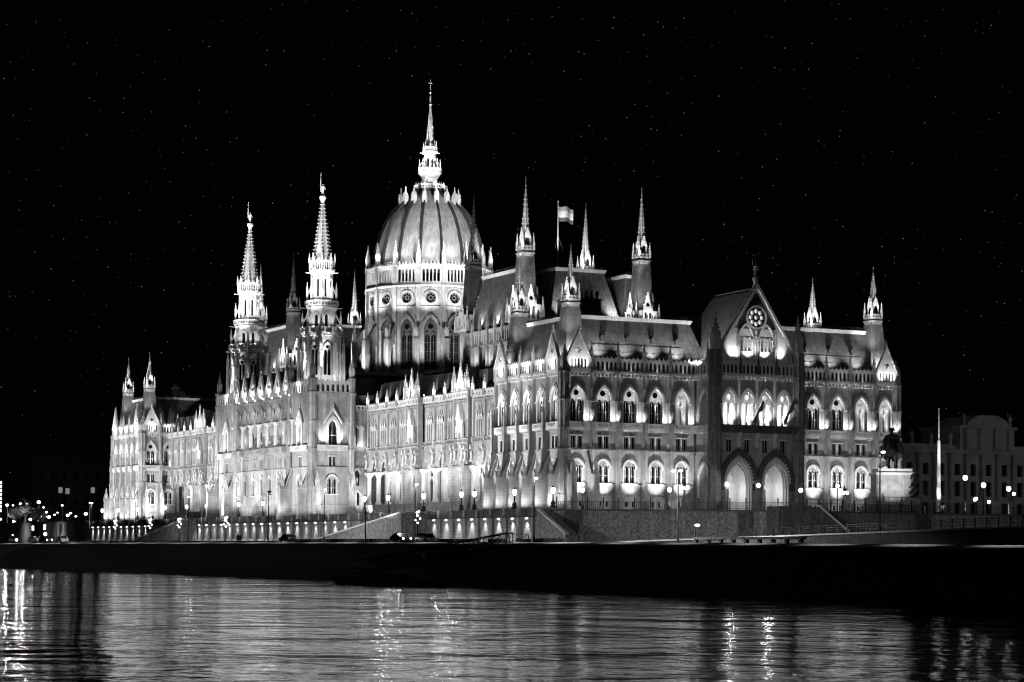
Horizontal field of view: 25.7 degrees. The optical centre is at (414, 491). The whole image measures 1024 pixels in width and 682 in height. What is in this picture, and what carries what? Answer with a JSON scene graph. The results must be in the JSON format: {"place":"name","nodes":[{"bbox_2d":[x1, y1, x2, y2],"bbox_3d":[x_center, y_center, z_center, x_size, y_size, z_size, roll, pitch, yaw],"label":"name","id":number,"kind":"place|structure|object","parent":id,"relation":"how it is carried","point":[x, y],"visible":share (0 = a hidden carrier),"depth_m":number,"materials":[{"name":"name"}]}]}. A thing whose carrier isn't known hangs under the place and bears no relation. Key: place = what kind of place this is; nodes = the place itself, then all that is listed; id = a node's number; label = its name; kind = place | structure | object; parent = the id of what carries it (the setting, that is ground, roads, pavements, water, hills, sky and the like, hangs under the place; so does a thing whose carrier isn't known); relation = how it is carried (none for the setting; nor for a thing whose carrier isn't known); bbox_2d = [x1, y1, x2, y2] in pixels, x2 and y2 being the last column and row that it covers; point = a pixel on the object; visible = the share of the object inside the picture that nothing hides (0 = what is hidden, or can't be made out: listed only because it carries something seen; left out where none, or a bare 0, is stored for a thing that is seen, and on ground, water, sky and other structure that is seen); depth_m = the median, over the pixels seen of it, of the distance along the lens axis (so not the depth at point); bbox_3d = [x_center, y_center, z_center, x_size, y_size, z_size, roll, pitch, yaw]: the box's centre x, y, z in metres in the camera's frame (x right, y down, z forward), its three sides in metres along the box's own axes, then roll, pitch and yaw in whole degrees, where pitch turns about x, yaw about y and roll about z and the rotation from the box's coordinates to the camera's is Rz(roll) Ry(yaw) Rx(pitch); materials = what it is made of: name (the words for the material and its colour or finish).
{"place":"outdoors","nodes":[
{"label":"outdoors","id":0,"kind":"place"},
{"bbox_2d":[0,470,1,517],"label":"tower block","id":1,"kind":"structure","parent":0,"point":[0,492],"depth_m":1047.11,"materials":[{"name":"stone"}]},
{"bbox_2d":[17,450,108,522],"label":"apartment house","id":2,"kind":"structure","parent":0,"point":[74,483],"depth_m":784.04,"materials":[{"name":"stone"}]},
{"bbox_2d":[103,544,398,544],"bbox_3d":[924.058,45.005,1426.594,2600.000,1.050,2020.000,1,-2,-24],"label":"ground","id":3,"kind":"structure","parent":0,"point":[139,544],"depth_m":537.57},
{"bbox_2d":[0,520,88,542],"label":"retaining wall","id":4,"kind":"structure","parent":3,"relation":"on","point":[70,530],"depth_m":653.33,"materials":[{"name":"stone"}]},
{"bbox_2d":[38,536,52,542],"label":"car","id":5,"kind":"object","parent":3,"relation":"on","point":[45,539],"visible":1,"depth_m":512.74,"materials":[{"name":"paint"}]},
{"bbox_2d":[56,536,67,542],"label":"parked car","id":6,"kind":"object","parent":3,"relation":"on","point":[62,538],"visible":1,"depth_m":499.36,"materials":[{"name":"paint"}]},
{"bbox_2d":[136,519,196,540],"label":"ramp","id":7,"kind":"structure","parent":3,"relation":"on","point":[169,532],"depth_m":533.18,"materials":[{"name":"stone"}]},
{"bbox_2d":[87,507,552,541],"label":"terrace wall","id":8,"kind":"structure","parent":3,"relation":"on","point":[463,524],"depth_m":460.44,"materials":[{"name":"stone"}]},
{"bbox_2d":[512,486,516,508],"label":"terrace lamp","id":9,"kind":"object","parent":8,"relation":"on","point":[514,503],"visible":1,"depth_m":379.89,"materials":[{"name":"black metal"}]},
{"bbox_2d":[550,486,555,507],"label":"terrace lamp","id":10,"kind":"object","parent":8,"relation":"on","point":[553,505],"visible":1,"depth_m":367.10,"materials":[{"name":"black metal"}]},
{"bbox_2d":[317,511,426,538],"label":"ramp","id":11,"kind":"structure","parent":3,"relation":"on","point":[386,527],"depth_m":414.04,"materials":[{"name":"stone"}]},
{"bbox_2d":[414,483,417,538],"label":"quay lamp","id":12,"kind":"object","parent":3,"relation":"on","point":[415,513],"visible":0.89,"depth_m":347.32,"materials":[{"name":"black metal"}]},
{"bbox_2d":[0,542,1023,548],"bbox_3d":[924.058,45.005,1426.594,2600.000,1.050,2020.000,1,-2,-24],"label":"quay kerb","id":13,"kind":"structure","parent":3,"relation":"on","point":[942,546],"depth_m":253.16,"materials":[{"name":"stone"}]},
{"bbox_2d":[533,477,537,541],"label":"quay lamp","id":14,"kind":"object","parent":3,"relation":"on","point":[534,512],"visible":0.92,"depth_m":310.65,"materials":[{"name":"black metal"}]},
{"bbox_2d":[536,507,577,541],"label":"ramp","id":15,"kind":"structure","parent":3,"relation":"on","point":[550,524],"depth_m":361.43,"materials":[{"name":"stone"}]},
{"bbox_2d":[671,469,682,542],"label":"quay lamp","id":16,"kind":"object","parent":3,"relation":"on","point":[680,470],"visible":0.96,"depth_m":285.18,"materials":[{"name":"black metal"}]},
{"bbox_2d":[693,537,805,542],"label":"quay barrier","id":17,"kind":"object","parent":3,"relation":"on","point":[759,539],"visible":0.68,"depth_m":269.72,"materials":[{"name":"metal"}]},
{"bbox_2d":[550,509,1023,541],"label":"retaining wall","id":18,"kind":"structure","parent":3,"relation":"on","point":[602,525],"depth_m":364.18,"materials":[{"name":"stone"}]},
{"bbox_2d":[550,497,1023,513],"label":"iron fence","id":19,"kind":"object","parent":18,"relation":"on","point":[900,505],"visible":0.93,"depth_m":365.97,"materials":[{"name":"black metal"}]},
{"bbox_2d":[767,501,848,535],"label":"stair block","id":20,"kind":"structure","parent":3,"relation":"on","point":[794,517],"depth_m":355.08,"materials":[{"name":"stone"}]},
{"bbox_2d":[0,568,1023,681],"bbox_3d":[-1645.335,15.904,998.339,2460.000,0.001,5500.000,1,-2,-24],"label":"river","id":21,"kind":"structure","parent":0,"point":[67,626],"depth_m":112.62,"materials":[{"name":"black liquid"}]},
{"bbox_2d":[0,544,1023,604],"bbox_3d":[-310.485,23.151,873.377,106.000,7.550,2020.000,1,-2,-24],"label":"river bank","id":22,"kind":"structure","parent":0,"point":[972,576],"depth_m":246.58,"materials":[{"name":"stone"}]},
{"bbox_2d":[365,532,512,570],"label":"gangway","id":23,"kind":"object","parent":22,"relation":"on","point":[424,559],"visible":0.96,"depth_m":289.89,"materials":[{"name":"black metal"}]},
{"bbox_2d":[450,533,529,542],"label":"gangway gate","id":24,"kind":"structure","parent":23,"relation":"attached to","point":[496,540],"depth_m":289.90,"materials":[{"name":"black metal"}]},
{"bbox_2d":[0,0,1023,522],"label":"sky","id":25,"kind":"structure","parent":0,"point":[832,144],"materials":[{"name":"black"}]},
{"bbox_2d":[212,542,953,544],"bbox_3d":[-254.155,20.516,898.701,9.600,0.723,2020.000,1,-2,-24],"label":"quay road","id":26,"kind":"structure","parent":0,"point":[675,542],"depth_m":256.31,"materials":[{"name":"grey asphalt"}]},
{"bbox_2d":[49,541,277,542],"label":"wall","id":27,"kind":"structure","parent":26,"relation":"on","point":[153,541],"depth_m":453.49,"materials":[{"name":"stone"}]},
{"bbox_2d":[279,534,297,541],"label":"parked car","id":28,"kind":"object","parent":26,"relation":"on","point":[288,537],"visible":0.89,"depth_m":369.38,"materials":[{"name":"paint"}]},
{"bbox_2d":[390,533,411,541],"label":"car","id":29,"kind":"object","parent":26,"relation":"on","point":[400,537],"visible":0.92,"depth_m":327.71,"materials":[{"name":"paint"}]},
{"bbox_2d":[415,533,437,541],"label":"parked car","id":30,"kind":"object","parent":26,"relation":"on","point":[426,537],"visible":0.85,"depth_m":322.66,"materials":[{"name":"paint"}]},
{"bbox_2d":[646,528,1023,547],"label":"embankment road","id":31,"kind":"structure","parent":0,"point":[1006,536],"depth_m":255.44,"materials":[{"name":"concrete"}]},
{"bbox_2d":[622,526,1023,541],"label":"road kerb","id":32,"kind":"structure","parent":31,"relation":"on","point":[851,533],"depth_m":265.04,"materials":[{"name":"stone"}]},
{"bbox_2d":[747,516,1022,536],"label":"guard rail","id":33,"kind":"object","parent":32,"relation":"on","point":[898,524],"visible":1,"depth_m":259.88,"materials":[{"name":"black metal"}]},
{"bbox_2d":[879,451,885,530],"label":"quay lamp","id":34,"kind":"object","parent":31,"relation":"on","point":[880,489],"visible":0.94,"depth_m":266.11,"materials":[{"name":"black metal"}]},
{"bbox_2d":[902,413,1023,513],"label":"building","id":35,"kind":"structure","parent":0,"point":[978,450],"depth_m":486.24,"materials":[{"name":"grey stone"}]},
{"bbox_3d":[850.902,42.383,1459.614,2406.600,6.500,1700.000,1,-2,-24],"label":"upper ground","id":36,"kind":"structure","parent":0,"visible":0},
{"bbox_2d":[5,505,21,522],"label":"tree","id":37,"kind":"object","parent":36,"relation":"on","point":[14,510],"visible":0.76,"depth_m":710.32,"materials":[{"name":"grey plant"}]},
{"bbox_2d":[15,499,32,521],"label":"tree","id":38,"kind":"object","parent":36,"relation":"on","point":[26,508],"visible":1,"depth_m":693.55,"materials":[{"name":"grey plant"}]},
{"bbox_2d":[30,507,46,521],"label":"tree","id":39,"kind":"object","parent":36,"relation":"on","point":[37,513],"visible":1,"depth_m":678.98,"materials":[{"name":"black plant"}]},
{"bbox_2d":[103,79,902,520],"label":"parliament building","id":40,"kind":"structure","parent":36,"relation":"on","point":[449,371],"depth_m":440.00,"materials":[{"name":"stone"}]},
{"bbox_2d":[147,488,155,504],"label":"window","id":41,"kind":"structure","parent":40,"relation":"in","point":[151,495],"depth_m":596.21,"materials":[{"name":"stone"}]},
{"bbox_2d":[146,440,157,464],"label":"window","id":42,"kind":"structure","parent":40,"relation":"in","point":[151,448],"depth_m":596.50,"materials":[{"name":"stone"}]},
{"bbox_2d":[161,441,168,465],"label":"window","id":43,"kind":"structure","parent":40,"relation":"in","point":[165,448],"depth_m":598.10,"materials":[{"name":"stone"}]},
{"bbox_2d":[164,489,173,504],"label":"window","id":44,"kind":"structure","parent":40,"relation":"in","point":[165,494],"depth_m":598.10,"materials":[{"name":"stone"}]},
{"bbox_2d":[174,447,177,466],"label":"window","id":45,"kind":"structure","parent":40,"relation":"in","point":[175,450],"depth_m":592.22,"materials":[{"name":"stone"}]},
{"bbox_2d":[196,436,202,463],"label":"window","id":46,"kind":"structure","parent":40,"relation":"in","point":[199,441],"depth_m":571.55,"materials":[{"name":"stone"}]},
{"bbox_2d":[222,416,229,453],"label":"window","id":47,"kind":"structure","parent":40,"relation":"in","point":[226,429],"depth_m":517.49,"materials":[{"name":"stone"}]},
{"bbox_2d":[295,404,303,445],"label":"window","id":48,"kind":"structure","parent":40,"relation":"in","point":[299,418],"depth_m":474.87,"materials":[{"name":"stone"}]},
{"bbox_2d":[325,474,338,494],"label":"window","id":49,"kind":"structure","parent":40,"relation":"in","point":[327,480],"depth_m":470.83,"materials":[{"name":"stone"}]},
{"bbox_2d":[324,404,341,444],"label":"window","id":50,"kind":"structure","parent":40,"relation":"in","point":[330,430],"depth_m":471.18,"materials":[{"name":"stone"}]},
{"bbox_2d":[355,468,360,505],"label":"window","id":51,"kind":"structure","parent":40,"relation":"in","point":[357,473],"depth_m":473.71,"materials":[{"name":"glass"}]},
{"bbox_2d":[355,425,364,446],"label":"window","id":52,"kind":"structure","parent":40,"relation":"in","point":[359,428],"depth_m":474.18,"materials":[{"name":"stone"}]},
{"bbox_2d":[370,422,376,447],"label":"window","id":53,"kind":"structure","parent":40,"relation":"in","point":[373,428],"depth_m":470.49,"materials":[{"name":"stone"}]},
{"bbox_2d":[380,422,385,446],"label":"window","id":54,"kind":"structure","parent":40,"relation":"in","point":[382,426],"depth_m":466.71,"materials":[{"name":"stone"}]},
{"bbox_2d":[389,421,395,445],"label":"window","id":55,"kind":"structure","parent":40,"relation":"in","point":[392,426],"depth_m":462.06,"materials":[{"name":"stone"}]},
{"bbox_2d":[399,419,404,444],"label":"window","id":56,"kind":"structure","parent":40,"relation":"in","point":[402,425],"depth_m":457.57,"materials":[{"name":"stone"}]},
{"bbox_2d":[406,408,415,442],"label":"window","id":57,"kind":"structure","parent":40,"relation":"in","point":[411,412],"depth_m":451.03,"materials":[{"name":"stone"}]},
{"bbox_2d":[426,416,432,441],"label":"window","id":58,"kind":"structure","parent":40,"relation":"in","point":[429,421],"depth_m":445.18,"materials":[{"name":"stone"}]},
{"bbox_2d":[436,414,443,440],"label":"window","id":59,"kind":"structure","parent":40,"relation":"in","point":[440,420],"depth_m":440.47,"materials":[{"name":"stone"}]},
{"bbox_2d":[447,413,452,439],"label":"window","id":60,"kind":"structure","parent":40,"relation":"in","point":[450,419],"depth_m":436.30,"materials":[{"name":"stone"}]},
{"bbox_2d":[455,401,464,437],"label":"window","id":61,"kind":"structure","parent":40,"relation":"in","point":[458,418],"depth_m":430.06,"materials":[{"name":"stone"}]},
{"bbox_2d":[475,409,483,436],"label":"window","id":62,"kind":"structure","parent":40,"relation":"in","point":[479,415],"depth_m":424.43,"materials":[{"name":"stone"}]},
{"bbox_2d":[497,390,505,426],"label":"window","id":63,"kind":"structure","parent":40,"relation":"in","point":[502,394],"depth_m":399.88,"materials":[{"name":"stone"}]},
{"bbox_2d":[509,388,518,425],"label":"window","id":64,"kind":"structure","parent":40,"relation":"in","point":[515,391],"depth_m":395.32,"materials":[{"name":"stone"}]},
{"bbox_2d":[522,386,531,424],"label":"window","id":65,"kind":"structure","parent":40,"relation":"in","point":[528,391],"depth_m":390.81,"materials":[{"name":"stone"}]},
{"bbox_2d":[535,384,544,422],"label":"window","id":66,"kind":"structure","parent":40,"relation":"in","point":[541,388],"depth_m":386.26,"materials":[{"name":"stone"}]},
{"bbox_2d":[548,382,557,421],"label":"window","id":67,"kind":"structure","parent":40,"relation":"in","point":[555,402],"depth_m":381.57,"materials":[{"name":"stone"}]},
{"bbox_2d":[551,201,572,266],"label":"roof flag","id":68,"kind":"object","parent":40,"relation":"on","point":[565,213],"visible":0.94,"depth_m":451.81,"materials":[{"name":"fabric"}]},
{"bbox_2d":[570,434,582,447],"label":"window","id":69,"kind":"structure","parent":40,"relation":"in","point":[578,441],"depth_m":379.06,"materials":[{"name":"glass"}]},
{"bbox_2d":[570,382,587,421],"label":"window","id":70,"kind":"structure","parent":40,"relation":"in","point":[577,405],"depth_m":379.25,"materials":[{"name":"glass"}]},
{"bbox_2d":[574,458,584,483],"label":"window","id":71,"kind":"structure","parent":40,"relation":"in","point":[578,459],"depth_m":379.06,"materials":[{"name":"stone"}]},
{"bbox_2d":[593,383,613,422],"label":"window","id":72,"kind":"structure","parent":40,"relation":"in","point":[601,398],"depth_m":381.29,"materials":[{"name":"stone"}]},
{"bbox_2d":[597,435,609,447],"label":"window","id":73,"kind":"structure","parent":40,"relation":"in","point":[604,439],"depth_m":381.10,"materials":[{"name":"glass"}]},
{"bbox_2d":[597,459,610,483],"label":"window","id":74,"kind":"structure","parent":40,"relation":"in","point":[604,469],"depth_m":381.01,"materials":[{"name":"stone"}]},
{"bbox_2d":[623,436,635,448],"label":"window","id":75,"kind":"structure","parent":40,"relation":"in","point":[631,440],"depth_m":383.25,"materials":[{"name":"glass"}]},
{"bbox_2d":[621,459,637,484],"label":"window","id":76,"kind":"structure","parent":40,"relation":"in","point":[624,467],"depth_m":382.97,"materials":[{"name":"stone"}]},
{"bbox_2d":[620,384,640,423],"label":"window","id":77,"kind":"structure","parent":40,"relation":"in","point":[627,399],"depth_m":383.44,"materials":[{"name":"glass"}]},
{"bbox_2d":[649,437,661,449],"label":"window","id":78,"kind":"structure","parent":40,"relation":"in","point":[657,439],"depth_m":385.31,"materials":[{"name":"glass"}]},
{"bbox_2d":[647,460,663,485],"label":"window","id":79,"kind":"structure","parent":40,"relation":"in","point":[650,467],"depth_m":385.13,"materials":[{"name":"stone"}]},
{"bbox_2d":[646,385,666,423],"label":"window","id":80,"kind":"structure","parent":40,"relation":"in","point":[653,400],"depth_m":385.50,"materials":[{"name":"glass"}]},
{"bbox_2d":[673,461,688,485],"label":"window","id":81,"kind":"structure","parent":40,"relation":"in","point":[676,468],"depth_m":387.20,"materials":[{"name":"stone"}]},
{"bbox_2d":[675,438,687,450],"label":"window","id":82,"kind":"structure","parent":40,"relation":"in","point":[682,446],"depth_m":387.39,"materials":[{"name":"glass"}]},
{"bbox_2d":[672,386,691,424],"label":"window","id":83,"kind":"structure","parent":40,"relation":"in","point":[679,401],"depth_m":387.58,"materials":[{"name":"stone"}]},
{"bbox_2d":[697,386,707,424],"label":"window","id":84,"kind":"structure","parent":40,"relation":"in","point":[704,389],"depth_m":386.63,"materials":[{"name":"stone"}]},
{"bbox_2d":[725,438,732,451],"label":"window","id":85,"kind":"structure","parent":40,"relation":"in","point":[728,442],"depth_m":384.56,"materials":[{"name":"glass"}]},
{"bbox_2d":[722,387,737,424],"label":"window","id":86,"kind":"structure","parent":40,"relation":"in","point":[730,391],"depth_m":384.56,"materials":[{"name":"stone"}]},
{"bbox_2d":[740,388,755,425],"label":"window","id":87,"kind":"structure","parent":40,"relation":"in","point":[748,392],"depth_m":386.07,"materials":[{"name":"glass"}]},
{"bbox_2d":[748,308,764,326],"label":"rose window","id":88,"kind":"structure","parent":40,"relation":"in","point":[753,309],"depth_m":387.20,"materials":[{"name":"black glass"}]},
{"bbox_2d":[751,398,764,425],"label":"flag","id":89,"kind":"object","parent":40,"relation":"on","point":[758,412],"visible":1,"depth_m":384.38,"materials":[{"name":"black fabric"}]},
{"bbox_2d":[762,439,768,452],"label":"window","id":90,"kind":"structure","parent":40,"relation":"in","point":[764,443],"depth_m":387.48,"materials":[{"name":"glass"}]},
{"bbox_2d":[758,388,773,425],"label":"window","id":91,"kind":"structure","parent":40,"relation":"in","point":[765,392],"depth_m":387.58,"materials":[{"name":"stone"}]},
{"bbox_2d":[776,389,791,426],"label":"window","id":92,"kind":"structure","parent":40,"relation":"in","point":[783,393],"depth_m":389.00,"materials":[{"name":"stone"}]},
{"bbox_2d":[781,399,794,426],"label":"flag","id":93,"kind":"object","parent":40,"relation":"attached to","point":[788,413],"visible":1,"depth_m":386.87,"materials":[{"name":"black fabric"}]},
{"bbox_2d":[807,442,818,454],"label":"window","id":94,"kind":"structure","parent":40,"relation":"in","point":[809,443],"depth_m":398.42,"materials":[{"name":"glass"}]},
{"bbox_2d":[804,392,822,429],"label":"window","id":95,"kind":"structure","parent":40,"relation":"in","point":[811,408],"depth_m":398.62,"materials":[{"name":"stone"}]},
{"bbox_2d":[806,464,820,488],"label":"window","id":96,"kind":"structure","parent":40,"relation":"in","point":[808,472],"depth_m":398.32,"materials":[{"name":"stone"}]},
{"bbox_2d":[831,443,842,454],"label":"window","id":97,"kind":"structure","parent":40,"relation":"in","point":[833,444],"depth_m":400.47,"materials":[{"name":"glass"}]},
{"bbox_2d":[828,393,846,430],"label":"window","id":98,"kind":"structure","parent":40,"relation":"in","point":[835,408],"depth_m":400.76,"materials":[{"name":"stone"}]},
{"bbox_2d":[830,465,844,489],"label":"window","id":99,"kind":"structure","parent":40,"relation":"in","point":[832,473],"depth_m":400.37,"materials":[{"name":"stone"}]},
{"bbox_2d":[855,444,866,455],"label":"window","id":100,"kind":"structure","parent":40,"relation":"in","point":[857,445],"depth_m":402.63,"materials":[{"name":"stone"}]},
{"bbox_2d":[854,466,867,489],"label":"window","id":101,"kind":"structure","parent":40,"relation":"in","point":[856,474],"depth_m":402.43,"materials":[{"name":"stone"}]},
{"bbox_2d":[852,394,870,431],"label":"window","id":102,"kind":"structure","parent":40,"relation":"in","point":[859,409],"depth_m":402.82,"materials":[{"name":"stone"}]},
{"bbox_2d":[876,395,891,432],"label":"window","id":103,"kind":"structure","parent":40,"relation":"in","point":[882,409],"depth_m":404.89,"materials":[{"name":"stone"}]},
{"bbox_2d":[679,480,689,509],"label":"candelabra lamp","id":104,"kind":"object","parent":36,"relation":"on","point":[684,487],"visible":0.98,"depth_m":363.61,"materials":[{"name":"black metal"}]},
{"bbox_2d":[840,485,848,510],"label":"candelabra lamp","id":105,"kind":"object","parent":36,"relation":"on","point":[844,491],"visible":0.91,"depth_m":383.20,"materials":[{"name":"black metal"}]},
{"bbox_2d":[858,468,925,512],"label":"statue pedestal","id":106,"kind":"object","parent":36,"relation":"on","point":[897,485],"visible":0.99,"depth_m":375.84,"materials":[{"name":"stone"}]},
{"bbox_2d":[879,428,904,468],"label":"rider statue","id":107,"kind":"object","parent":106,"relation":"on","point":[892,447],"visible":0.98,"depth_m":378.05,"materials":[{"name":"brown metal"}]},
{"bbox_2d":[935,414,942,512],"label":"flag pole","id":108,"kind":"object","parent":36,"relation":"on","point":[938,497],"visible":0.91,"depth_m":378.48,"materials":[{"name":"white metal"}]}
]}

